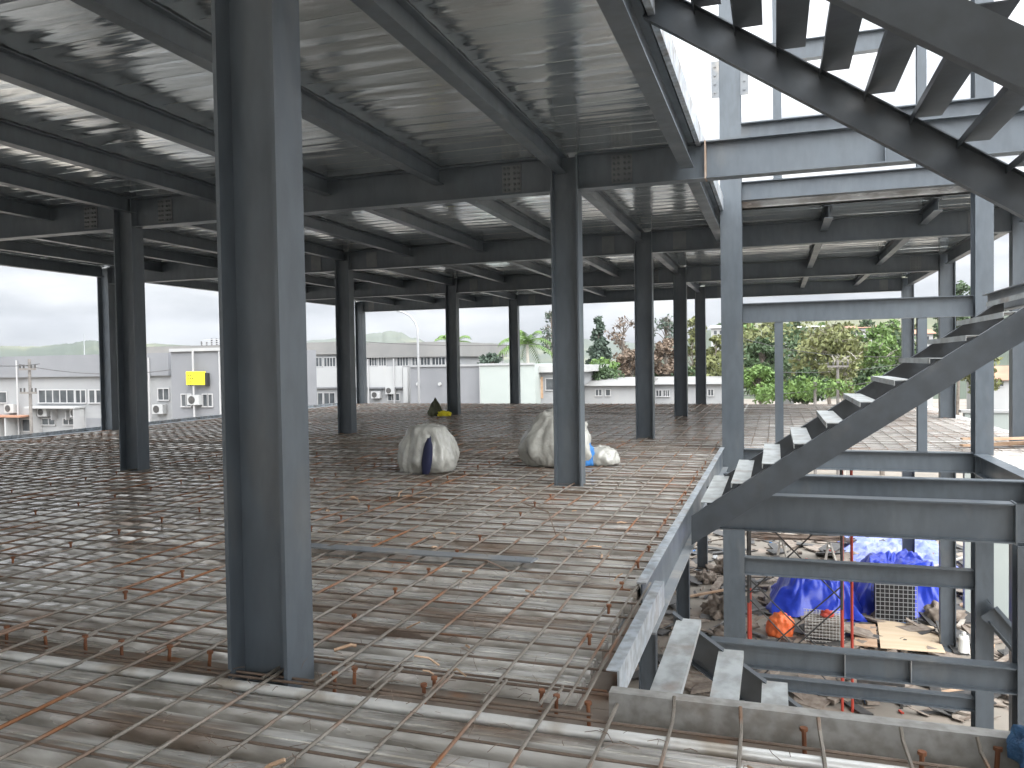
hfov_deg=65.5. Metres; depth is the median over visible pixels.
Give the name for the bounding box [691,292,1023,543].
stair flight
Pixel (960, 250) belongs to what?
roof edge beam
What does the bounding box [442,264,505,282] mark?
roof joist
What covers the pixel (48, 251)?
roof joist
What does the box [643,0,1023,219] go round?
stair flight
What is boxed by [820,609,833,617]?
red cloth
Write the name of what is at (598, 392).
window
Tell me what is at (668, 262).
roof joist
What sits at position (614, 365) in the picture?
green tree
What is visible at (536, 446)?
plastic sack
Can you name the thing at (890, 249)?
roof joist
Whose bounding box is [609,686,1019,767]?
sill plate
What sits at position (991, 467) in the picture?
steel beam
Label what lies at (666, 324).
bare tree
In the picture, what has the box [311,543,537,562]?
flat bar
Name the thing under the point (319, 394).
window
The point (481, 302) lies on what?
roof girder
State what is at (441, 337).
palm tree
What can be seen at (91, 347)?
hills
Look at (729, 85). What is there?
steel column
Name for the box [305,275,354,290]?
roof joist
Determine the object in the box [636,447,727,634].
deck edge beam
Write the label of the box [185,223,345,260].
roof joist
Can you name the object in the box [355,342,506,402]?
hall building
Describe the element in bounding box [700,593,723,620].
rubble heap
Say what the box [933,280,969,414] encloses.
dark tree
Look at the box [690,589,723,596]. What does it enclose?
scrap timber
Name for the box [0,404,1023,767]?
floor
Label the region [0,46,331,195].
roof joist
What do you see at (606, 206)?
roof joist
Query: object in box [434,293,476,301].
roof joist
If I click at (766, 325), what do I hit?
hill tree
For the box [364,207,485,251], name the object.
roof joist
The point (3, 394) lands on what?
window
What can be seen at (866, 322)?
hill tree
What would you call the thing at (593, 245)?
roof girder
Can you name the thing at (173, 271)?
roof girder
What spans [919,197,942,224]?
roof joist
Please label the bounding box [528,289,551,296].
roof joist
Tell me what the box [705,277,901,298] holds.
roof girder
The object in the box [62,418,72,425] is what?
window
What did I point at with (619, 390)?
house
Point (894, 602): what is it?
grid crate
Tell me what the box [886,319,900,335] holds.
hill tree
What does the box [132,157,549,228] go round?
roof girder
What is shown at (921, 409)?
steel post
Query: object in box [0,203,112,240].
roof girder
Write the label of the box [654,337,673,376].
brown tree
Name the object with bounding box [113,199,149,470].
steel column
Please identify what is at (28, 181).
roof joist
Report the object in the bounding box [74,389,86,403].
window
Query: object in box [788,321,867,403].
olive tree
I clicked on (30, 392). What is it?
utility pole
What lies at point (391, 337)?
mountain
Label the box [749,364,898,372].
power line
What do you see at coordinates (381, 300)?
roof joist
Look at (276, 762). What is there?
wood chips
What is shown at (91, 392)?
window
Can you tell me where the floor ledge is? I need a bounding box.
[576,595,640,709]
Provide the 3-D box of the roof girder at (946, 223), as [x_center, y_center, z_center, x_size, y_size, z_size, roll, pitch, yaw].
[5.896,-2.921,15.261,6.390,0.450,0.200,0,2,18]
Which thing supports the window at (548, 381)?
in the house at (546, 377)
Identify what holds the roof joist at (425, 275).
attached to the steel column at (345, 347)
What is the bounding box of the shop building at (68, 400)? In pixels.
[0,353,172,435]
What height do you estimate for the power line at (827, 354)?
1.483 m
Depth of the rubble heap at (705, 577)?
27.10 m
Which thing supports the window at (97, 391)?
in the shop building at (68, 400)
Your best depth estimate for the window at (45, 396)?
54.57 m
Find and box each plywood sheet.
[854,624,877,647]
[878,620,945,652]
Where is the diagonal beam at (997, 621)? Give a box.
[981,599,1011,651]
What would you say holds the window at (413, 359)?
in the hall building at (388, 374)
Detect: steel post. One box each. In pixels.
[772,0,781,178]
[774,322,783,442]
[915,45,926,166]
[916,318,927,451]
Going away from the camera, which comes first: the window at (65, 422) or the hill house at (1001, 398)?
the window at (65, 422)
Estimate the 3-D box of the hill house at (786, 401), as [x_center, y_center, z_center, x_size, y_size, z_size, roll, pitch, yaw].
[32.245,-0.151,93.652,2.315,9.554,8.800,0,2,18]
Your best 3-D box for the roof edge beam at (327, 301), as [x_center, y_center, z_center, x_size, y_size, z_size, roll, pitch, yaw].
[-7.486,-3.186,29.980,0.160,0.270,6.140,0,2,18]
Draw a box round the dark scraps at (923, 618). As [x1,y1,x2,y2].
[631,530,1008,716]
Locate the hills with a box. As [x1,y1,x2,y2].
[0,340,189,356]
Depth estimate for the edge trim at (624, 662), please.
4.50 m
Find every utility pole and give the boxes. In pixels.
[19,359,36,432]
[813,379,816,473]
[827,360,848,474]
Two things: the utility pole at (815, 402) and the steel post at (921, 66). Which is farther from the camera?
the utility pole at (815, 402)
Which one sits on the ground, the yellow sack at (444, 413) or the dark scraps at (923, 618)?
the dark scraps at (923, 618)
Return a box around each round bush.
[477,352,502,363]
[592,361,624,380]
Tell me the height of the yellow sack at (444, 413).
0.176 m
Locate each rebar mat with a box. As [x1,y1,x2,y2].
[0,403,745,716]
[0,623,990,767]
[744,404,1023,451]
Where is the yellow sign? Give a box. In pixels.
[186,371,209,385]
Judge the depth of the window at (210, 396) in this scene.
48.18 m
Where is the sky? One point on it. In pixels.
(38, 308)
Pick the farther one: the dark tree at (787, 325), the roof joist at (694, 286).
the dark tree at (787, 325)
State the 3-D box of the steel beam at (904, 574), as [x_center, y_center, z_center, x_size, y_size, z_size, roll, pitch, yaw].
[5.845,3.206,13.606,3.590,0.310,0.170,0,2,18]
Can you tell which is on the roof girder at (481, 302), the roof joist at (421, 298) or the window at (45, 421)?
the roof joist at (421, 298)
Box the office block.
[169,347,316,418]
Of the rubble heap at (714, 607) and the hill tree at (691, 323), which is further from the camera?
the hill tree at (691, 323)
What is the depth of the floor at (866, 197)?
13.68 m
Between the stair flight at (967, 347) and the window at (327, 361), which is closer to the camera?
the stair flight at (967, 347)
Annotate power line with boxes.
[19,364,170,373]
[371,342,539,345]
[743,338,900,356]
[744,382,869,395]
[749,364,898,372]
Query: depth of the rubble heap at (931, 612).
22.66 m
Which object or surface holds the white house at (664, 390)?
on the ground
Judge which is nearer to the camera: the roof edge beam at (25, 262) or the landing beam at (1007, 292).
the landing beam at (1007, 292)
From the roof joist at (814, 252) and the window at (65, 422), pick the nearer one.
the roof joist at (814, 252)
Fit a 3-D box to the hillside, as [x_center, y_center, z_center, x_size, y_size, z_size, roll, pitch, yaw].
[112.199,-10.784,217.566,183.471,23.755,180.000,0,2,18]
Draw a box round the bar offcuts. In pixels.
[312,442,651,571]
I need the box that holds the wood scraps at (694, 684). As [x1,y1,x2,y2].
[635,531,1008,721]
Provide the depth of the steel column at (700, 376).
28.69 m
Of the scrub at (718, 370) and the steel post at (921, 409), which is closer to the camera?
the steel post at (921, 409)
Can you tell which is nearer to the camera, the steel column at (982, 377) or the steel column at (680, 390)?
the steel column at (982, 377)
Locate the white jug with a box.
[958,632,969,655]
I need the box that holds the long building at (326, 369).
[146,338,366,404]
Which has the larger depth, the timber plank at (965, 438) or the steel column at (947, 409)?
the steel column at (947, 409)
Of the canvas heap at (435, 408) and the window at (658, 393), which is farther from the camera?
the window at (658, 393)
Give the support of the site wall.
on the ground
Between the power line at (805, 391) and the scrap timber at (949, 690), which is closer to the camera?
the scrap timber at (949, 690)
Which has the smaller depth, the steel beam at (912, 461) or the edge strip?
the edge strip
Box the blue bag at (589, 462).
[585,443,594,465]
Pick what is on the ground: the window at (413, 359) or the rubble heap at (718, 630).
the rubble heap at (718, 630)
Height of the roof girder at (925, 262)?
0.450 m
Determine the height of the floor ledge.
0.009 m
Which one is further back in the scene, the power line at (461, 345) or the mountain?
the mountain
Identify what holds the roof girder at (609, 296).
on the steel column at (700, 376)
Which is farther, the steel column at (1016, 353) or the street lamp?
the street lamp
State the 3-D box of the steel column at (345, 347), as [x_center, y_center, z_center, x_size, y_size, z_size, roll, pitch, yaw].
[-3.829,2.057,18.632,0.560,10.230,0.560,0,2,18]
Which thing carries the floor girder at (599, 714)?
attached to the steel column at (260, 249)
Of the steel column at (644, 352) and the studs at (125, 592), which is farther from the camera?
the steel column at (644, 352)
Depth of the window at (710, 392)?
61.29 m
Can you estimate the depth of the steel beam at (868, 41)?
13.35 m
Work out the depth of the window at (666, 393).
62.37 m
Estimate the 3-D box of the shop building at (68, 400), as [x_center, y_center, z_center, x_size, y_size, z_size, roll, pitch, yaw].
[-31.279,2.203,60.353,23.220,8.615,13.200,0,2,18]
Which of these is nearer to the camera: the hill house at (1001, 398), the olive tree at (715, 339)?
the olive tree at (715, 339)
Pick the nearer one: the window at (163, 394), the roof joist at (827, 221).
the roof joist at (827, 221)
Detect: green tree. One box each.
[589,357,620,375]
[854,320,900,372]
[961,357,1003,393]
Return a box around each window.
[0,391,7,403]
[21,419,29,431]
[37,389,74,403]
[41,418,55,425]
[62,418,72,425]
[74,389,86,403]
[88,389,95,403]
[95,389,100,403]
[157,388,169,400]
[180,394,186,406]
[201,394,207,406]
[207,393,213,406]
[316,357,322,366]
[317,392,322,404]
[323,357,335,366]
[323,392,334,403]
[366,358,377,365]
[378,358,386,365]
[387,393,399,400]
[396,357,408,365]
[411,357,416,364]
[420,357,430,364]
[431,357,445,364]
[545,378,552,390]
[595,389,601,395]
[605,389,610,395]
[655,389,661,396]
[662,389,669,396]
[707,389,713,395]
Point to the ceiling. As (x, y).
(558, 74)
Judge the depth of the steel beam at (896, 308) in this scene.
13.44 m
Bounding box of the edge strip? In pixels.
[0,649,909,767]
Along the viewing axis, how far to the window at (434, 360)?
67.29 m
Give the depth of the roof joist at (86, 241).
17.30 m
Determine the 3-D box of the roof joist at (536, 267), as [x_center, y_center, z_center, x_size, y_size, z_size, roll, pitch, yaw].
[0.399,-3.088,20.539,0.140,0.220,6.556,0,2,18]
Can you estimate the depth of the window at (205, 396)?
48.31 m
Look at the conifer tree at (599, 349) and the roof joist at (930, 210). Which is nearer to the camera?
the roof joist at (930, 210)
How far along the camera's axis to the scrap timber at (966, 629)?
21.52 m
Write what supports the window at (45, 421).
in the shop building at (68, 400)
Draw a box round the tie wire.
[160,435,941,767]
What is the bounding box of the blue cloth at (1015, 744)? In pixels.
[1006,724,1023,767]
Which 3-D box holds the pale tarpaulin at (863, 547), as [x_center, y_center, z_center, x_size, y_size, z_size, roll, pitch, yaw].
[14.667,6.312,30.420,4.010,0.510,6.336,0,2,18]
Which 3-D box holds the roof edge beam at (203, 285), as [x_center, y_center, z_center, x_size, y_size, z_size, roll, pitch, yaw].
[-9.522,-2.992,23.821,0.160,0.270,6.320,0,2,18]
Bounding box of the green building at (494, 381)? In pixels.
[479,363,552,403]
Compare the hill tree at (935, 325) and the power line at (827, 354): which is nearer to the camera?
the power line at (827, 354)
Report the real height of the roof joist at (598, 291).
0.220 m
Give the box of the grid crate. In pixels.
[872,583,917,622]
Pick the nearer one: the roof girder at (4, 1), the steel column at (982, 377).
the roof girder at (4, 1)
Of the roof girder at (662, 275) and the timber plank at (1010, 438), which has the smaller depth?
the timber plank at (1010, 438)
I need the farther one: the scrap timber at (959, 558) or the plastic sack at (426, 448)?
the scrap timber at (959, 558)
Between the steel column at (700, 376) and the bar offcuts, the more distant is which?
the steel column at (700, 376)
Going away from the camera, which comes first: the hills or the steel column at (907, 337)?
the steel column at (907, 337)
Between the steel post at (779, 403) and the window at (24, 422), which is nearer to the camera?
the steel post at (779, 403)
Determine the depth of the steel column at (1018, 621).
8.73 m
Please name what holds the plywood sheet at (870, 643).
on the ground
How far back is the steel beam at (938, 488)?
10.47 m
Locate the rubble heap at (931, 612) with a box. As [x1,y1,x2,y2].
[923,600,967,622]
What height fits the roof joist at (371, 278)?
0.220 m
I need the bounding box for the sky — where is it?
[0,0,1023,346]
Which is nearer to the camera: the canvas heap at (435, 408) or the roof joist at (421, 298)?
the canvas heap at (435, 408)
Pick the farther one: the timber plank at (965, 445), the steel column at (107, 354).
the steel column at (107, 354)
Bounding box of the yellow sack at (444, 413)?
[437,411,451,415]
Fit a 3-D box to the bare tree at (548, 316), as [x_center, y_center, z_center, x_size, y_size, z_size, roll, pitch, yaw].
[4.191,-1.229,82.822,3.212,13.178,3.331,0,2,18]
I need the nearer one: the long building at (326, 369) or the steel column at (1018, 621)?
the steel column at (1018, 621)
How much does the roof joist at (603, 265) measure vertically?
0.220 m
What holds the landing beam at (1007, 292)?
attached to the stair landing
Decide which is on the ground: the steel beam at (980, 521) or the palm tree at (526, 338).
the palm tree at (526, 338)
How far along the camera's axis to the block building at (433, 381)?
61.89 m
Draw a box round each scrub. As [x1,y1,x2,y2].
[617,366,694,376]
[690,346,745,375]
[747,370,883,403]
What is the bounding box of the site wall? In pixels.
[959,409,1008,618]
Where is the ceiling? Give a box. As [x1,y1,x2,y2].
[0,0,997,301]
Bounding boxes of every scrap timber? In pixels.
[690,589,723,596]
[716,575,771,577]
[934,556,962,565]
[943,689,961,691]
[956,612,970,629]
[961,625,997,660]
[997,653,1008,661]
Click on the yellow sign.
(193, 378)
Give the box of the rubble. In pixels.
[635,532,1000,719]
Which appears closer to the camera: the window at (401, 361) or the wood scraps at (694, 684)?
the wood scraps at (694, 684)
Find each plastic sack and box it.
[397,423,459,474]
[518,408,591,466]
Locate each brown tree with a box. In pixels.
[616,348,634,376]
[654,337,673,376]
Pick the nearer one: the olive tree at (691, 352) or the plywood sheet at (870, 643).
the plywood sheet at (870, 643)
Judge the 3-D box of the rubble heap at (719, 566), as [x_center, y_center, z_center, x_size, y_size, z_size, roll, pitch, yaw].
[7.682,6.440,28.315,1.166,0.656,1.035,-2,2,-44]
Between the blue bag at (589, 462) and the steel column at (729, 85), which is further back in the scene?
the steel column at (729, 85)
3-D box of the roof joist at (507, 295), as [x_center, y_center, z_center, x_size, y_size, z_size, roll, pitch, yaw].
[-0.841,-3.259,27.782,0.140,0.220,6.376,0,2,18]
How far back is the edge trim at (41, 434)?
20.66 m
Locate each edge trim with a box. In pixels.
[0,403,336,440]
[606,580,663,687]
[642,0,722,209]
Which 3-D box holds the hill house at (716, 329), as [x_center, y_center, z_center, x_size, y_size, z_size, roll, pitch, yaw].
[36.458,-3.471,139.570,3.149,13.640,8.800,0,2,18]
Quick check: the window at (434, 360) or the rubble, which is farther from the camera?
the window at (434, 360)
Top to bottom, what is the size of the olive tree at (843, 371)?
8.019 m
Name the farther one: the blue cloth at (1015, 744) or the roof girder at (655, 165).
the roof girder at (655, 165)
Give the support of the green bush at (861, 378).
on the ground
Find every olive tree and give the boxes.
[687,337,694,366]
[706,334,720,375]
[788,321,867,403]
[824,351,863,474]
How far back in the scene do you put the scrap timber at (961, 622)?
22.39 m
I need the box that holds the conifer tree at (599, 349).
[585,315,612,364]
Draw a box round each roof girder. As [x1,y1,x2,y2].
[0,0,17,3]
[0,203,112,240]
[109,253,334,284]
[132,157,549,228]
[306,280,444,299]
[349,232,633,270]
[358,295,508,311]
[456,267,672,292]
[517,287,694,305]
[577,140,706,191]
[651,207,1011,253]
[686,253,939,282]
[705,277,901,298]
[706,109,1023,180]
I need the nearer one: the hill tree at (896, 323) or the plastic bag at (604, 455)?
the plastic bag at (604, 455)
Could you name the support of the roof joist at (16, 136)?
on the roof girder at (4, 1)
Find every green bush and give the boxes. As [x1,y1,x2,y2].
[744,364,774,403]
[784,366,830,403]
[855,363,889,475]
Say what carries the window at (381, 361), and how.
in the hall building at (388, 374)
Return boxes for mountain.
[307,331,655,365]
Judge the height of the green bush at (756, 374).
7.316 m
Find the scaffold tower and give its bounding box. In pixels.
[747,470,853,712]
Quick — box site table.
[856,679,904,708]
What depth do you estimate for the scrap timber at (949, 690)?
17.75 m
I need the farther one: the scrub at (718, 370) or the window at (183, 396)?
the scrub at (718, 370)
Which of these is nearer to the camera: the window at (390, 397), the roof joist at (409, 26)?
the roof joist at (409, 26)
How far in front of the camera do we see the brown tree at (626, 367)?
69.69 m
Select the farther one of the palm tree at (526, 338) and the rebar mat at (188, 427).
the palm tree at (526, 338)
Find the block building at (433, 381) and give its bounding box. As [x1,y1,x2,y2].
[410,364,479,403]
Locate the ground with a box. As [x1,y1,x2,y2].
[618,374,1008,730]
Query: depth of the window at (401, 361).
68.33 m
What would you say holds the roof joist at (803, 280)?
on the roof girder at (822, 287)
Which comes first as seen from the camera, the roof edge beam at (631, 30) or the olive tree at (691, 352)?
the roof edge beam at (631, 30)
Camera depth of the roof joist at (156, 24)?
6.38 m
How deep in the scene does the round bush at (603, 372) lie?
64.41 m
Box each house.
[539,364,608,403]
[584,377,657,403]
[655,376,721,403]
[709,325,720,363]
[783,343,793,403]
[797,326,824,400]
[844,325,876,391]
[914,329,935,406]
[967,366,1008,409]
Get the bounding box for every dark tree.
[743,336,783,403]
[767,323,793,342]
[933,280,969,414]
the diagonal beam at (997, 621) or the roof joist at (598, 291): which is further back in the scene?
the roof joist at (598, 291)
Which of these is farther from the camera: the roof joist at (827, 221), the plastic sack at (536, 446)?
the roof joist at (827, 221)
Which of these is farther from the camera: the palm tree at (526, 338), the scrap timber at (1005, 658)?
the palm tree at (526, 338)
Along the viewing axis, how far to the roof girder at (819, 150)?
9.30 m
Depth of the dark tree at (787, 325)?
102.94 m
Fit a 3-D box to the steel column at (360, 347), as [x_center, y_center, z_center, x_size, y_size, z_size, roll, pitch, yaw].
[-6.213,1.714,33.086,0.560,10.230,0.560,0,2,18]
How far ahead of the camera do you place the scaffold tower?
17.39 m
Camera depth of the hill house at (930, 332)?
107.78 m
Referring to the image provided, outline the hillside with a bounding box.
[654,311,1008,398]
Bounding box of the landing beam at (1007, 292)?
[982,282,1023,310]
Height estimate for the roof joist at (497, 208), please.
0.220 m
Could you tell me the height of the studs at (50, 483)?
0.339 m
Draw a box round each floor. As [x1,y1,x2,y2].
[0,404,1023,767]
[742,186,969,210]
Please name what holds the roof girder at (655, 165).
attached to the steel column at (567, 323)
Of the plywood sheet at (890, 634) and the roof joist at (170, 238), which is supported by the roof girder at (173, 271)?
the roof joist at (170, 238)
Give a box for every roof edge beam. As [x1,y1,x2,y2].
[0,253,103,277]
[149,280,217,291]
[306,299,355,307]
[596,0,693,168]
[688,181,719,241]
[906,253,947,285]
[944,233,1007,263]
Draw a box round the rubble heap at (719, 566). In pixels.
[709,558,722,574]
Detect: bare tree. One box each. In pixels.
[540,310,552,361]
[604,315,634,376]
[654,314,673,361]
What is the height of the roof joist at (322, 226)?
0.220 m
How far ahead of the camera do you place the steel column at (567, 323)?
10.31 m
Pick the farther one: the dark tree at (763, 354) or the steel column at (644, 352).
the dark tree at (763, 354)
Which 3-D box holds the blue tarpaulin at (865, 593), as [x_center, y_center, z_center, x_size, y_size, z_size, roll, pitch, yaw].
[11.888,5.995,24.577,2.704,1.537,3.633,0,2,18]
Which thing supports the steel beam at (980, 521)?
on the steel column at (1018, 621)
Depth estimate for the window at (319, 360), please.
75.47 m
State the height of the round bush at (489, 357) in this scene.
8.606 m
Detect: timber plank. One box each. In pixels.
[959,444,1023,446]
[960,437,1023,439]
[994,437,1023,440]
[994,441,1023,444]
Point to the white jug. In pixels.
(963, 643)
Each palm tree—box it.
[434,335,469,341]
[497,330,551,362]
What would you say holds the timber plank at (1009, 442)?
on the timber plank at (965, 445)
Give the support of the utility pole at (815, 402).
on the ground
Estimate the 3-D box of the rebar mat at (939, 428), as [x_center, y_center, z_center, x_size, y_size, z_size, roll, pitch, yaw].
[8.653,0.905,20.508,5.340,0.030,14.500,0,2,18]
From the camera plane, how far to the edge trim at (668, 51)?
7.67 m
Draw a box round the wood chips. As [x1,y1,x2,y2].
[264,439,752,767]
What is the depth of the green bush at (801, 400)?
51.46 m
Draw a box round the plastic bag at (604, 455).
[593,444,619,465]
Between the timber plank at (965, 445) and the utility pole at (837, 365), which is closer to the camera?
the timber plank at (965, 445)
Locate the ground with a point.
(885, 709)
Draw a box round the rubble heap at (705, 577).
[694,569,717,584]
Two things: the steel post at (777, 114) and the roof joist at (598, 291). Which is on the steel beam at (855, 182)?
the steel post at (777, 114)
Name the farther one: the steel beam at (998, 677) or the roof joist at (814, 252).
the roof joist at (814, 252)
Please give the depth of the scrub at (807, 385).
48.84 m
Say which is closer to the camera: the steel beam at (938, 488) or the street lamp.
the steel beam at (938, 488)
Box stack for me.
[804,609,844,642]
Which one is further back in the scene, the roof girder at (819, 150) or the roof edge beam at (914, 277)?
the roof edge beam at (914, 277)
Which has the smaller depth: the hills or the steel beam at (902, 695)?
the steel beam at (902, 695)
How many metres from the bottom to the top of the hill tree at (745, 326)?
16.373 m
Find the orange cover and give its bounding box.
[765,611,794,638]
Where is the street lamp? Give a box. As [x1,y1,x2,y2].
[397,311,419,402]
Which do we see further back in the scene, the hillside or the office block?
the hillside
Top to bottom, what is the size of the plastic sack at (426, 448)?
0.715 m
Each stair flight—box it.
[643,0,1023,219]
[650,610,803,707]
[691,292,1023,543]
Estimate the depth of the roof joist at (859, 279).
25.56 m
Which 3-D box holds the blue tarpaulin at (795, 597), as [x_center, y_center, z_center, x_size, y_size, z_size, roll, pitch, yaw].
[9.326,6.182,24.613,2.918,1.243,3.198,0,2,18]
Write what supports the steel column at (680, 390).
on the ground
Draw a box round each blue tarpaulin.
[765,577,867,622]
[853,548,938,617]
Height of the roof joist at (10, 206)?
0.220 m
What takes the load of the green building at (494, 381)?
on the ground
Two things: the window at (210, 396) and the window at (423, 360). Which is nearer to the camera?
the window at (210, 396)
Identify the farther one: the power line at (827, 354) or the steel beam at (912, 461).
the power line at (827, 354)
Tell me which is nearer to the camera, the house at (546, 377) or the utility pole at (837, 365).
the utility pole at (837, 365)
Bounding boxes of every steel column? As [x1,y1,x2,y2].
[97,267,118,430]
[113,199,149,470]
[211,0,313,687]
[334,251,356,434]
[355,302,366,403]
[445,279,460,414]
[508,295,520,403]
[550,155,585,486]
[634,231,657,689]
[673,267,689,618]
[694,286,707,570]
[711,0,747,638]
[901,278,914,552]
[938,253,955,652]
[970,0,993,728]
[1009,214,1023,730]
[1012,542,1023,725]
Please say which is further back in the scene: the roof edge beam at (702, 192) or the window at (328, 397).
the window at (328, 397)
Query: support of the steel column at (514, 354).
on the ground
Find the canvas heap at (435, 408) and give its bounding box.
[427,398,441,415]
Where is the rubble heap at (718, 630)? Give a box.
[711,624,746,636]
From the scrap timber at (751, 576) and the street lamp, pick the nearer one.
the scrap timber at (751, 576)
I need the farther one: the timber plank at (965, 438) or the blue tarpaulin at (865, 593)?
the blue tarpaulin at (865, 593)
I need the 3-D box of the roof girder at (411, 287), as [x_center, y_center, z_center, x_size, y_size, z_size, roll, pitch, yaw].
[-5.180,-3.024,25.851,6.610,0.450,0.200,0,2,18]
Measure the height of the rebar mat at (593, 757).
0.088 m
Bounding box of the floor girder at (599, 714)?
[0,625,1002,767]
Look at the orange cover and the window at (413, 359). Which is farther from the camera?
the window at (413, 359)
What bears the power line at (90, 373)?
attached to the utility pole at (30, 392)
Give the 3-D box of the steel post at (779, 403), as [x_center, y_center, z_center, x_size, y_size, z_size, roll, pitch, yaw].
[4.660,0.030,13.897,0.160,2.214,0.160,0,2,18]
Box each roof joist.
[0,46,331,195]
[0,119,215,203]
[0,165,136,213]
[0,196,53,220]
[0,240,161,272]
[31,234,217,268]
[70,0,443,185]
[105,228,216,252]
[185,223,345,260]
[304,215,412,256]
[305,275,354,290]
[323,271,403,287]
[346,251,454,285]
[350,0,566,173]
[354,297,394,304]
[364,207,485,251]
[388,295,435,303]
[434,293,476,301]
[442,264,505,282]
[467,199,550,244]
[480,291,516,299]
[508,261,550,277]
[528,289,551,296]
[562,157,643,242]
[583,257,619,277]
[583,287,604,296]
[641,232,679,274]
[678,267,700,292]
[800,277,808,287]
[807,244,821,267]
[820,205,832,230]
[853,274,870,285]
[876,239,909,264]
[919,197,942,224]
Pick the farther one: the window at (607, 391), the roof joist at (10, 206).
the window at (607, 391)
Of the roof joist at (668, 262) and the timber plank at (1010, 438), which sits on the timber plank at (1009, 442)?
the timber plank at (1010, 438)
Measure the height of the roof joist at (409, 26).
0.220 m
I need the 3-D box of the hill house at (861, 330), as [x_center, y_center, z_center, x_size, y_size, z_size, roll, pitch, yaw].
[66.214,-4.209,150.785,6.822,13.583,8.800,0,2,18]
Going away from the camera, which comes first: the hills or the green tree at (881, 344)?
the green tree at (881, 344)
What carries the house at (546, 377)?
on the ground
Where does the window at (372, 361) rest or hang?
in the hall building at (388, 374)
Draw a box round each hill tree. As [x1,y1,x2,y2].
[687,316,707,337]
[743,323,757,333]
[760,322,773,335]
[857,320,874,328]
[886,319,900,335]
[932,323,937,338]
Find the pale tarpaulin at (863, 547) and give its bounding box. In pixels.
[838,536,959,567]
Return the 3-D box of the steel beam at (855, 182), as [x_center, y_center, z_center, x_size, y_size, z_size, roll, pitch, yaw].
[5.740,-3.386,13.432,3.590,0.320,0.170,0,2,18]
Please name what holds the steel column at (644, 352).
on the ground
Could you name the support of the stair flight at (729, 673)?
attached to the deck edge beam at (667, 563)
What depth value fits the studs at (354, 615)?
6.60 m
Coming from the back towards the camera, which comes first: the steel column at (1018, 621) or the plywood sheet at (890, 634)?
the plywood sheet at (890, 634)
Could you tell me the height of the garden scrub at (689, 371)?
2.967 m
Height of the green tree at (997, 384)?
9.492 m

